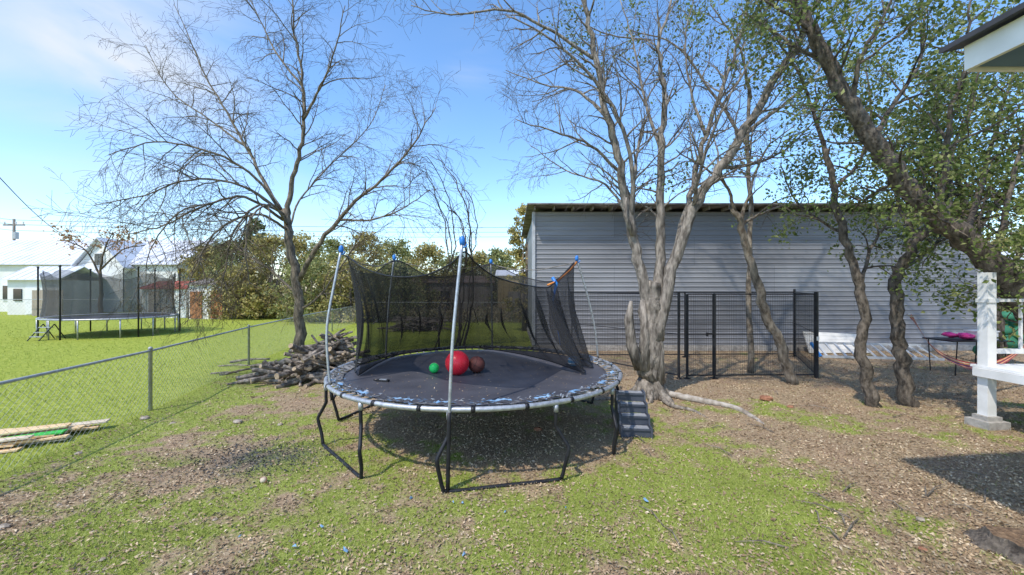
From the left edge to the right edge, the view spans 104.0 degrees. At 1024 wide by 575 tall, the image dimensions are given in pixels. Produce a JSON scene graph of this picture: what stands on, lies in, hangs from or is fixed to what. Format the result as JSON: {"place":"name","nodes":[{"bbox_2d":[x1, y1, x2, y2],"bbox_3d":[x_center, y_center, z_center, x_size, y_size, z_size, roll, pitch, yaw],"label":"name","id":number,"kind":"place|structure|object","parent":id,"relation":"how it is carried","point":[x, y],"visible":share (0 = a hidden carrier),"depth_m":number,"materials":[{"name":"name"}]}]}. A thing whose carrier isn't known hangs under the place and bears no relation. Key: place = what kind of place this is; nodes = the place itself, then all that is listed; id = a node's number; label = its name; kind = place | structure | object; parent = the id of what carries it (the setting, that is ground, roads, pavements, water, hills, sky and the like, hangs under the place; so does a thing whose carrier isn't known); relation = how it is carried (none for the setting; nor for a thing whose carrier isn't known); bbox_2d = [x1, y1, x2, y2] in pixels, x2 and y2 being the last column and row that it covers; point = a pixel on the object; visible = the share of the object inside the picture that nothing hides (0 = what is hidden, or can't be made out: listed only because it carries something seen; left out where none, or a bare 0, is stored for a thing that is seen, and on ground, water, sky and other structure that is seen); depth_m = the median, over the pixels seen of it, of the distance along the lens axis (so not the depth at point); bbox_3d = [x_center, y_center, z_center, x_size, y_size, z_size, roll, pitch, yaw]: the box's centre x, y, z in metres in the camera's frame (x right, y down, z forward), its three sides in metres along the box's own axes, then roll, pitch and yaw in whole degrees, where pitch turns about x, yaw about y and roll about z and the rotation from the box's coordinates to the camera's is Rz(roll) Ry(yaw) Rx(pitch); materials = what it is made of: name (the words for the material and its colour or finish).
{"place":"outdoors","nodes":[
{"label":"outdoors","id":0,"kind":"place"},
{"bbox_2d":[0,318,426,473],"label":"lawn grass","id":1,"kind":"structure","parent":0,"point":[46,385],"depth_m":10.02,"materials":[{"name":"green plant"}]},
{"bbox_2d":[17,434,69,444],"bbox_3d":[-6.328,1.986,5.109,0.974,0.066,0.086,0,0,-24],"label":"wood board","id":2,"kind":"object","parent":1,"relation":"on","point":[49,438],"visible":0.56,"depth_m":5.21,"materials":[{"name":"brown wood"}]},
{"bbox_2d":[0,438,36,444],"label":"wood board","id":3,"kind":"object","parent":2,"relation":"on","point":[17,441],"visible":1,"depth_m":5.06,"materials":[{"name":"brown wood"}]},
{"bbox_2d":[0,443,17,447],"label":"wood board","id":4,"kind":"object","parent":3,"relation":"on","point":[8,445],"visible":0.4,"depth_m":4.99,"materials":[{"name":"brown wood"}]},
{"bbox_2d":[0,434,34,441],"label":"wood board","id":5,"kind":"object","parent":4,"relation":"on","point":[14,438],"visible":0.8,"depth_m":5.03,"materials":[{"name":"white wood"}]},
{"bbox_2d":[2,429,67,437],"bbox_3d":[-6.530,1.942,5.100,1.198,0.050,0.141,0,0,-27],"label":"wood board","id":6,"kind":"object","parent":3,"relation":"on","point":[50,432],"visible":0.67,"depth_m":5.28,"materials":[{"name":"green paint"}]},
{"bbox_2d":[6,424,100,436],"bbox_3d":[-6.424,1.986,5.410,1.202,0.030,0.131,0,0,-33],"label":"wood board","id":7,"kind":"object","parent":1,"relation":"on","point":[91,427],"visible":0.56,"depth_m":5.66,"materials":[{"name":"brown wood"}]},
{"bbox_2d":[2,428,75,435],"bbox_3d":[-6.404,1.942,5.419,0.831,0.021,0.139,0,0,-19],"label":"wood board","id":8,"kind":"object","parent":7,"relation":"on","point":[33,432],"visible":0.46,"depth_m":5.34,"materials":[{"name":"brown wood"}]},
{"bbox_2d":[0,289,1023,574],"bbox_3d":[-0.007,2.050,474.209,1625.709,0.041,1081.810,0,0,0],"label":"ground","id":9,"kind":"structure","parent":0,"point":[106,349],"depth_m":4.64,"materials":[{"name":"green plant"}]},
{"bbox_2d":[0,446,23,453],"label":"wood board","id":10,"kind":"object","parent":9,"relation":"on","point":[6,450],"visible":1,"depth_m":4.97,"materials":[{"name":"brown wood"}]},
{"bbox_2d":[3,219,24,239],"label":"utility pole","id":11,"kind":"object","parent":9,"relation":"on","point":[15,234],"visible":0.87,"depth_m":59.92,"materials":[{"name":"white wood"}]},
{"bbox_2d":[0,218,508,227],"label":"power line","id":12,"kind":"object","parent":11,"relation":"attached to","point":[307,226],"visible":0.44,"depth_m":61.01,"materials":[{"name":"metal"}]},
{"bbox_2d":[32,290,42,315],"bbox_3d":[-33.506,1.118,28.933,2.312,1.886,0.085,0,0,0],"label":"wooden fence","id":13,"kind":"object","parent":9,"relation":"on","point":[34,302],"visible":0.27,"depth_m":28.89,"materials":[{"name":"brown wood"}]},
{"bbox_2d":[15,435,71,445],"bbox_3d":[-6.472,2.030,5.183,1.110,0.052,0.136,0,0,-19],"label":"wood board","id":14,"kind":"object","parent":9,"relation":"on","point":[59,439],"visible":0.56,"depth_m":5.26,"materials":[{"name":"wood"}]},
{"bbox_2d":[27,324,65,340],"bbox_3d":[-18.200,1.740,15.670,0.503,0.638,0.918,0,0,15],"label":"trampoline ladder","id":15,"kind":"object","parent":9,"relation":"on","point":[45,332],"visible":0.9,"depth_m":15.56,"materials":[{"name":"grey metal"}]},
{"bbox_2d":[0,266,105,314],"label":"outbuilding","id":16,"kind":"structure","parent":9,"relation":"on","point":[22,283],"depth_m":30.00,"materials":[{"name":"white"}]},
{"bbox_2d":[13,289,21,300],"bbox_3d":[-37.019,0.550,29.960,0.600,0.900,0.050,0,0,0],"label":"window","id":17,"kind":"structure","parent":16,"relation":"in","point":[17,293],"depth_m":29.94,"materials":[{"name":"grey glass"}]},
{"bbox_2d":[25,288,36,313],"bbox_3d":[-35.919,1.000,29.960,0.950,2.000,0.060,0,0,0],"label":"door","id":18,"kind":"structure","parent":16,"relation":"in","point":[28,291],"depth_m":29.93,"materials":[{"name":"white paint"}]},
{"bbox_2d":[43,218,157,312],"bbox_3d":[-25.147,-1.204,24.878,5.615,6.503,2.584,0,0,-13],"label":"dry tree","id":19,"kind":"object","parent":9,"relation":"on","point":[67,236],"visible":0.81,"depth_m":24.95,"materials":[{"name":"brown plant"}]},
{"bbox_2d":[36,265,180,339],"bbox_3d":[-17.545,0.590,17.600,4.770,2.920,4.208,0,0,0],"label":"trampoline","id":20,"kind":"object","parent":9,"relation":"on","point":[69,295],"visible":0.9,"depth_m":16.17,"materials":[{"name":"fabric"}]},
{"bbox_2d":[0,237,236,311],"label":"neighbour house","id":21,"kind":"structure","parent":9,"relation":"on","point":[16,255],"depth_m":34.42,"materials":[{"name":"white"}]},
{"bbox_2d":[2,285,7,300],"bbox_3d":[-42.649,0.450,33.953,1.200,1.400,0.095,0,0,0],"label":"window","id":22,"kind":"structure","parent":21,"relation":"in","point":[4,287],"depth_m":33.91,"materials":[{"name":"grey glass"}]},
{"bbox_2d":[94,253,104,265],"bbox_3d":[-34.176,-2.324,33.133,0.850,1.100,0.095,0,0,0],"label":"window","id":23,"kind":"structure","parent":21,"relation":"in","point":[96,259],"depth_m":33.08,"materials":[{"name":"grey glass"}]},
{"bbox_2d":[0,299,277,315],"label":"chain link fence","id":24,"kind":"object","parent":9,"relation":"on","point":[26,310],"visible":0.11,"depth_m":28.50,"materials":[{"name":"grey metal"}]},
{"bbox_2d":[162,281,192,317],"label":"garden shed","id":25,"kind":"structure","parent":9,"relation":"on","point":[183,310],"depth_m":27.00,"materials":[{"name":"white paint"}]},
{"bbox_2d":[0,306,355,471],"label":"chain link fence","id":26,"kind":"object","parent":9,"relation":"on","point":[150,371],"visible":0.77,"depth_m":6.62,"materials":[{"name":"grey metal"}]},
{"bbox_2d":[174,243,228,280],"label":"background tree","id":27,"kind":"object","parent":9,"relation":"on","point":[195,274],"visible":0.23,"depth_m":33.35,"materials":[{"name":"green plant"}]},
{"bbox_2d":[185,279,238,318],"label":"wooden shed","id":28,"kind":"structure","parent":9,"relation":"on","point":[201,309],"depth_m":25.93,"materials":[{"name":"brown"}]},
{"bbox_2d":[190,291,201,317],"bbox_3d":[-20.493,1.130,25.955,0.750,1.750,0.050,0,0,0],"label":"door","id":29,"kind":"structure","parent":28,"relation":"in","point":[198,314],"depth_m":25.93,"materials":[{"name":"orange wood"}]},
{"bbox_2d":[210,291,222,317],"bbox_3d":[-19.167,1.130,25.955,0.750,1.750,0.050,0,0,0],"label":"door","id":30,"kind":"structure","parent":28,"relation":"in","point":[221,306],"depth_m":25.93,"materials":[{"name":"orange wood"}]},
{"bbox_2d":[197,237,265,293],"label":"background tree","id":31,"kind":"object","parent":9,"relation":"on","point":[220,261],"visible":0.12,"depth_m":29.31,"materials":[{"name":"green plant"}]},
{"bbox_2d":[197,264,280,318],"bbox_3d":[-17.689,0.239,26.127,5.249,3.710,3.930,0,0,0],"label":"background tree","id":32,"kind":"object","parent":9,"relation":"on","point":[247,310],"visible":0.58,"depth_m":25.47,"materials":[{"name":"green plant"}]},
{"bbox_2d":[230,358,269,362],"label":"log","id":33,"kind":"object","parent":9,"relation":"on","point":[233,361],"visible":0.9,"depth_m":10.93,"materials":[{"name":"brown wood"}]},
{"bbox_2d":[22,0,487,353],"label":"bare tree","id":34,"kind":"object","parent":9,"relation":"on","point":[296,278],"visible":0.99,"depth_m":9.06,"materials":[{"name":"brown plant"}]},
{"bbox_2d":[238,217,274,284],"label":"background tree","id":35,"kind":"object","parent":9,"relation":"on","point":[260,225],"visible":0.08,"depth_m":29.72,"materials":[{"name":"green plant"}]},
{"bbox_2d":[237,373,282,383],"bbox_3d":[-5.354,1.945,8.540,0.912,0.208,0.181,0,0,-3],"label":"log","id":36,"kind":"object","parent":9,"relation":"on","point":[242,381],"visible":0.67,"depth_m":8.47,"materials":[{"name":"wood"}]},
{"bbox_2d":[236,363,287,379],"bbox_3d":[-5.490,1.812,8.865,1.179,0.469,0.187,0,0,-4],"label":"log","id":37,"kind":"object","parent":9,"relation":"on","point":[247,376],"visible":0.66,"depth_m":8.78,"materials":[{"name":"wood"}]},
{"bbox_2d":[225,231,302,317],"bbox_3d":[-16.465,-0.890,26.935,5.164,5.948,3.875,0,0,0],"label":"background tree","id":38,"kind":"object","parent":9,"relation":"on","point":[270,237],"visible":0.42,"depth_m":26.48,"materials":[{"name":"green plant"}]},
{"bbox_2d":[92,430,437,503],"bbox_3d":[-2.714,2.037,4.786,3.591,0.047,1.998,0,0,0],"label":"charcoal debris","id":39,"kind":"object","parent":9,"relation":"on","point":[247,454],"visible":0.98,"depth_m":4.76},
{"bbox_2d":[186,306,354,322],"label":"dry weeds","id":40,"kind":"object","parent":9,"relation":"on","point":[323,313],"visible":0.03,"depth_m":23.77,"materials":[{"name":"brown plant"}]},
{"bbox_2d":[259,364,285,371],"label":"log","id":41,"kind":"object","parent":9,"relation":"on","point":[261,366],"visible":0.5,"depth_m":8.42,"materials":[{"name":"wood"}]},
{"bbox_2d":[252,368,296,375],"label":"log","id":42,"kind":"object","parent":9,"relation":"on","point":[261,370],"visible":0.43,"depth_m":8.73,"materials":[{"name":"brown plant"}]},
{"bbox_2d":[285,373,296,379],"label":"log","id":43,"kind":"object","parent":42,"relation":"on","point":[292,375],"visible":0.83,"depth_m":8.28,"materials":[{"name":"wood"}]},
{"bbox_2d":[250,371,277,383],"bbox_3d":[-5.057,1.857,8.534,0.217,0.232,0.912,0,0,45],"label":"log","id":44,"kind":"object","parent":43,"relation":"on","point":[259,379],"visible":0.52,"depth_m":8.29,"materials":[{"name":"wood"}]},
{"bbox_2d":[274,370,294,378],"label":"log","id":45,"kind":"object","parent":43,"relation":"on","point":[280,375],"visible":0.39,"depth_m":8.15,"materials":[{"name":"wood"}]},
{"bbox_2d":[275,377,309,388],"bbox_3d":[-4.517,1.967,8.385,0.184,0.176,0.808,0,0,32],"label":"log","id":46,"kind":"object","parent":9,"relation":"on","point":[286,384],"visible":0.8,"depth_m":8.27,"materials":[{"name":"wood"}]},
{"bbox_2d":[265,230,325,309],"bbox_3d":[-15.892,-1.143,30.134,5.355,6.458,4.063,0,0,0],"label":"background tree","id":47,"kind":"object","parent":9,"relation":"on","point":[301,245],"visible":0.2,"depth_m":29.69,"materials":[{"name":"green plant"}]},
{"bbox_2d":[261,255,354,321],"bbox_3d":[-12.095,0.084,23.936,5.154,4.026,4.575,0,0,0],"label":"background tree","id":48,"kind":"object","parent":9,"relation":"on","point":[317,267],"visible":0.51,"depth_m":23.34,"materials":[{"name":"green plant"}]},
{"bbox_2d":[285,370,335,382],"bbox_3d":[-4.189,1.900,8.529,1.168,0.276,0.131,0,0,-17],"label":"log","id":49,"kind":"object","parent":9,"relation":"on","point":[306,376],"visible":0.6,"depth_m":8.46,"materials":[{"name":"wood"}]},
{"bbox_2d":[291,236,353,315],"bbox_3d":[-11.861,-0.722,26.097,4.900,5.629,3.894,0,0,0],"label":"background tree","id":50,"kind":"object","parent":9,"relation":"on","point":[329,249],"visible":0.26,"depth_m":25.61,"materials":[{"name":"green plant"}]},
{"bbox_2d":[304,249,377,322],"bbox_3d":[-9.608,-0.108,24.035,5.886,4.424,4.326,0,0,0],"label":"background tree","id":51,"kind":"object","parent":9,"relation":"on","point":[361,259],"visible":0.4,"depth_m":23.28,"materials":[{"name":"green plant"}]},
{"bbox_2d":[332,230,392,304],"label":"background tree","id":52,"kind":"object","parent":9,"relation":"on","point":[379,257],"visible":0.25,"depth_m":27.67,"materials":[{"name":"green plant"}]},
{"bbox_2d":[371,237,426,270],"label":"background tree","id":53,"kind":"object","parent":9,"relation":"on","point":[402,251],"visible":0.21,"depth_m":32.57,"materials":[{"name":"green plant"}]},
{"bbox_2d":[376,258,427,273],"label":"background tree","id":54,"kind":"object","parent":9,"relation":"on","point":[421,271],"visible":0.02,"depth_m":24.90,"materials":[{"name":"green plant"}]},
{"bbox_2d":[403,241,450,273],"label":"background tree","id":55,"kind":"object","parent":9,"relation":"on","point":[429,250],"visible":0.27,"depth_m":29.40,"materials":[{"name":"green plant"}]},
{"bbox_2d":[399,140,484,263],"bbox_3d":[-2.339,-1.439,13.017,3.034,6.927,1.793,0,0,-17],"label":"dead sapling clump","id":56,"kind":"object","parent":9,"relation":"on","point":[464,235],"visible":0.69,"depth_m":13.23,"materials":[{"name":"brown plant"}]},
{"bbox_2d":[429,250,478,269],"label":"background tree","id":57,"kind":"object","parent":9,"relation":"on","point":[443,263],"visible":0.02,"depth_m":35.36,"materials":[{"name":"green plant"}]},
{"bbox_2d":[316,236,622,493],"bbox_3d":[-0.520,0.729,6.100,4.430,2.649,4.408,0,0,0],"label":"trampoline","id":58,"kind":"object","parent":9,"relation":"on","point":[500,317],"visible":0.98,"depth_m":5.60,"materials":[{"name":"fabric"}]},
{"bbox_2d":[429,363,438,372],"bbox_3d":[-1.156,1.196,5.950,0.154,0.154,0.150,0,0,0],"label":"ball","id":59,"kind":"object","parent":58,"relation":"on","point":[433,367],"visible":1,"depth_m":5.90,"materials":[{"name":"green rubber"}]},
{"bbox_2d":[445,351,468,374],"bbox_3d":[-0.801,1.102,5.850,0.354,0.354,0.352,0,0,0],"label":"exercise ball","id":60,"kind":"object","parent":58,"relation":"on","point":[460,362],"visible":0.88,"depth_m":5.73,"materials":[{"name":"red rubber"}]},
{"bbox_2d":[469,356,484,372],"bbox_3d":[-0.529,1.153,6.000,0.248,0.244,0.249,0,0,0],"label":"basketball","id":61,"kind":"object","parent":58,"relation":"on","point":[476,364],"visible":0.98,"depth_m":5.92,"materials":[{"name":"brown rubber"}]},
{"bbox_2d":[473,249,488,265],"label":"background tree","id":62,"kind":"object","parent":9,"relation":"on","point":[480,257],"visible":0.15,"depth_m":37.46,"materials":[{"name":"green plant"}]},
{"bbox_2d":[484,245,515,269],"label":"background tree","id":63,"kind":"object","parent":9,"relation":"on","point":[496,254],"visible":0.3,"depth_m":29.55,"materials":[{"name":"green plant"}]},
{"bbox_2d":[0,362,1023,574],"bbox_3d":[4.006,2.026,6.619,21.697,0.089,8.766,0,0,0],"label":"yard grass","id":64,"kind":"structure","parent":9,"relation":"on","point":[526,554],"depth_m":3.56,"materials":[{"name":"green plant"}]},
{"bbox_2d":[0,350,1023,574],"bbox_3d":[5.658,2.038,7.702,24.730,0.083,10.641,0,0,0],"label":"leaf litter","id":65,"kind":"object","parent":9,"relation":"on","point":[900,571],"visible":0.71,"depth_m":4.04,"materials":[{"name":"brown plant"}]},
{"bbox_2d":[504,202,527,277],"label":"background tree","id":66,"kind":"object","parent":9,"relation":"on","point":[519,254],"visible":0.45,"depth_m":18.78,"materials":[{"name":"green plant"}]},
{"bbox_2d":[367,0,879,403],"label":"bare tree","id":67,"kind":"object","parent":9,"relation":"on","point":[648,353],"visible":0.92,"depth_m":7.41,"materials":[{"name":"grey plant"}]},
{"bbox_2d":[614,389,652,438],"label":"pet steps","id":68,"kind":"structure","parent":9,"relation":"on","point":[634,421],"depth_m":5.70,"materials":[{"name":"plastic"}]},
{"bbox_2d":[658,395,707,417],"bbox_3d":[2.860,2.026,6.753,0.219,0.126,1.141,0,0,-23],"label":"surface root","id":69,"kind":"object","parent":9,"relation":"on","point":[666,402],"visible":0.91,"depth_m":6.76,"materials":[{"name":"brown plant"}]},
{"bbox_2d":[574,289,819,378],"bbox_3d":[5.075,1.050,10.443,6.770,2.000,3.035,0,0,0],"label":"dog kennel","id":70,"kind":"object","parent":9,"relation":"on","point":[815,342],"visible":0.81,"depth_m":9.05,"materials":[{"name":"black paint"}]},
{"bbox_2d":[539,0,883,372],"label":"evergreen oak tree","id":71,"kind":"object","parent":9,"relation":"on","point":[750,343],"visible":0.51,"depth_m":10.05,"materials":[{"name":"green plant"}]},
{"bbox_2d":[669,391,763,423],"bbox_3d":[3.513,2.024,6.845,0.444,0.165,1.830,0,0,-29],"label":"surface root","id":72,"kind":"object","parent":9,"relation":"on","point":[681,396],"visible":0.81,"depth_m":7.02,"materials":[{"name":"grey wood"}]},
{"bbox_2d":[641,97,854,384],"bbox_3d":[5.218,-1.155,8.356,4.911,6.522,2.924,0,0,-44],"label":"live oak tree","id":73,"kind":"object","parent":9,"relation":"on","point":[786,363],"visible":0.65,"depth_m":8.44,"materials":[{"name":"brown plant"}]},
{"bbox_2d":[521,203,1003,350],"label":"metal shed","id":74,"kind":"structure","parent":9,"relation":"on","point":[712,260],"depth_m":13.00,"materials":[{"name":"grey metal"}]},
{"bbox_2d":[803,331,868,352],"bbox_3d":[10.130,1.712,12.524,1.870,0.652,0.288,0,0,0],"label":"white panel","id":75,"kind":"object","parent":9,"relation":"on","point":[833,337],"visible":0.54,"depth_m":12.54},
{"bbox_2d":[681,0,1023,357],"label":"live oak tree","id":76,"kind":"object","parent":9,"relation":"on","point":[981,252],"visible":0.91,"depth_m":5.97,"materials":[{"name":"green plant"}]},
{"bbox_2d":[727,1,1021,407],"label":"live oak tree","id":77,"kind":"object","parent":9,"relation":"on","point":[871,393],"visible":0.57,"depth_m":7.10,"materials":[{"name":"green plant"}]},
{"bbox_2d":[810,342,944,360],"bbox_3d":[10.496,1.830,11.586,3.278,0.430,0.416,0,0,7],"label":"ladder","id":78,"kind":"object","parent":9,"relation":"on","point":[874,356],"visible":0.73,"depth_m":11.57,"materials":[{"name":"metal"}]},
{"bbox_2d":[809,0,1023,363],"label":"live oak tree","id":79,"kind":"object","parent":9,"relation":"on","point":[1001,326],"visible":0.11,"depth_m":10.09,"materials":[{"name":"green plant"}]},
{"bbox_2d":[847,17,1023,407],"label":"live oak tree","id":80,"kind":"object","parent":9,"relation":"on","point":[905,388],"visible":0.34,"depth_m":6.91,"materials":[{"name":"green plant"}]},
{"bbox_2d":[907,314,1023,369],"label":"hammock","id":81,"kind":"object","parent":80,"relation":"hanging from","point":[964,364],"visible":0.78,"depth_m":7.38,"materials":[{"name":"red fabric"}]},
{"bbox_2d":[922,337,1013,375],"bbox_3d":[10.900,1.643,9.600,1.400,0.816,0.700,0,0,0],"label":"folding table","id":82,"kind":"object","parent":9,"relation":"on","point":[955,339],"visible":0.64,"depth_m":9.51,"materials":[{"name":"black paint"}]},
{"bbox_2d":[963,329,999,339],"bbox_3d":[11.200,1.125,9.550,0.490,0.210,0.340,0,0,0],"label":"storage box","id":83,"kind":"object","parent":82,"relation":"on","point":[972,331],"visible":0.36,"depth_m":9.52,"materials":[{"name":"white paint"}]},
{"bbox_2d":[961,525,1023,567],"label":"tree stump","id":84,"kind":"object","parent":9,"relation":"on","point":[1009,542],"visible":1,"depth_m":3.15,"materials":[{"name":"brown wood"}]},
{"bbox_2d":[964,272,1023,430],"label":"porch","id":85,"kind":"object","parent":9,"relation":"on","point":[988,371],"visible":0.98,"depth_m":5.84,"materials":[{"name":"white paint"}]},
{"bbox_2d":[972,311,1023,354],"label":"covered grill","id":86,"kind":"object","parent":9,"relation":"on","point":[1014,338],"visible":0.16,"depth_m":10.57,"materials":[{"name":"green fabric"}]},
{"bbox_2d":[999,225,1023,311],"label":"background tree","id":87,"kind":"object","parent":9,"relation":"on","point":[1018,252],"visible":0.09,"depth_m":24.07,"materials":[{"name":"green plant"}]},
{"bbox_2d":[0,0,1023,287],"label":"sky","id":88,"kind":"structure","parent":0,"point":[46,52],"materials":[{"name":"blue"}]},
{"bbox_2d":[941,332,974,338],"bbox_3d":[10.686,1.144,9.522,0.625,0.165,0.432,0,0,27],"label":"pink bag","id":89,"kind":"object","parent":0,"point":[960,335],"visible":1,"depth_m":9.47,"materials":[{"name":"fabric"}]},
{"bbox_2d":[939,2,1023,71],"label":"house","id":90,"kind":"structure","parent":0,"point":[996,44],"depth_m":2.56,"materials":[{"name":"white paint"}]},
{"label":"log","id":91,"kind":"object","parent":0,"visible":0},
{"bbox_2d":[295,358,318,369],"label":"log","id":92,"kind":"object","parent":91,"relation":"on","point":[302,365],"visible":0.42,"depth_m":8.45,"materials":[{"name":"brown wood"}]},
{"bbox_2d":[293,354,326,363],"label":"log","id":93,"kind":"object","parent":92,"relation":"on","point":[312,359],"visible":0.55,"depth_m":8.60,"materials":[{"name":"brown wood"}]},
{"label":"log","id":94,"kind":"object","parent":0,"visible":0},
{"bbox_2d":[328,347,354,358],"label":"log","id":95,"kind":"object","parent":94,"relation":"on","point":[332,352],"visible":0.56,"depth_m":8.42,"materials":[{"name":"brown wood"}]},
{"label":"log","id":96,"kind":"object","parent":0,"visible":0},
{"bbox_2d":[288,347,325,357],"bbox_3d":[-4.405,1.390,8.716,1.188,0.195,0.173,0,0,25],"label":"log","id":97,"kind":"object","parent":96,"relation":"on","point":[321,355],"visible":0.49,"depth_m":8.66,"materials":[{"name":"brown wood"}]},
{"bbox_2d":[301,336,347,362],"bbox_3d":[-4.044,1.343,8.699,0.129,0.440,1.112,0,0,32],"label":"log","id":98,"kind":"object","parent":97,"relation":"on","point":[305,358],"visible":0.66,"depth_m":8.37,"materials":[{"name":"brown wood"}]},
{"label":"log","id":99,"kind":"object","parent":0,"visible":0},
{"bbox_2d":[313,339,353,358],"bbox_3d":[-3.889,1.329,8.841,0.171,0.318,1.087,0,0,24],"label":"log","id":100,"kind":"object","parent":99,"relation":"on","point":[316,355],"visible":0.62,"depth_m":8.57,"materials":[{"name":"brown wood"}]},
{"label":"log","id":101,"kind":"object","parent":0,"visible":0},
{"bbox_2d":[288,343,320,353],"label":"log","id":102,"kind":"object","parent":101,"relation":"on","point":[292,346],"visible":0.46,"depth_m":8.37,"materials":[{"name":"brown wood"}]},
{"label":"wood board","id":103,"kind":"object","parent":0,"visible":0},
{"bbox_2d":[72,418,109,424],"bbox_3d":[-6.367,1.942,5.566,1.104,0.030,0.149,0,0,-28],"label":"wood board","id":104,"kind":"object","parent":103,"relation":"on","point":[93,422],"visible":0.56,"depth_m":5.72,"materials":[{"name":"beige wood"}]},
{"bbox_2d":[0,425,85,430],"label":"wood board","id":105,"kind":"object","parent":104,"relation":"on","point":[74,426],"visible":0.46,"depth_m":5.50,"materials":[{"name":"brown wood"}]},
{"bbox_2d":[0,422,69,431],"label":"wood board","id":106,"kind":"object","parent":105,"relation":"on","point":[2,430],"visible":0.38,"depth_m":5.40,"materials":[{"name":"brown wood"}]},
{"bbox_2d":[0,423,71,435],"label":"wood board","id":107,"kind":"object","parent":106,"relation":"on","point":[33,429],"visible":0.89,"depth_m":5.32,"materials":[{"name":"brown wood"}]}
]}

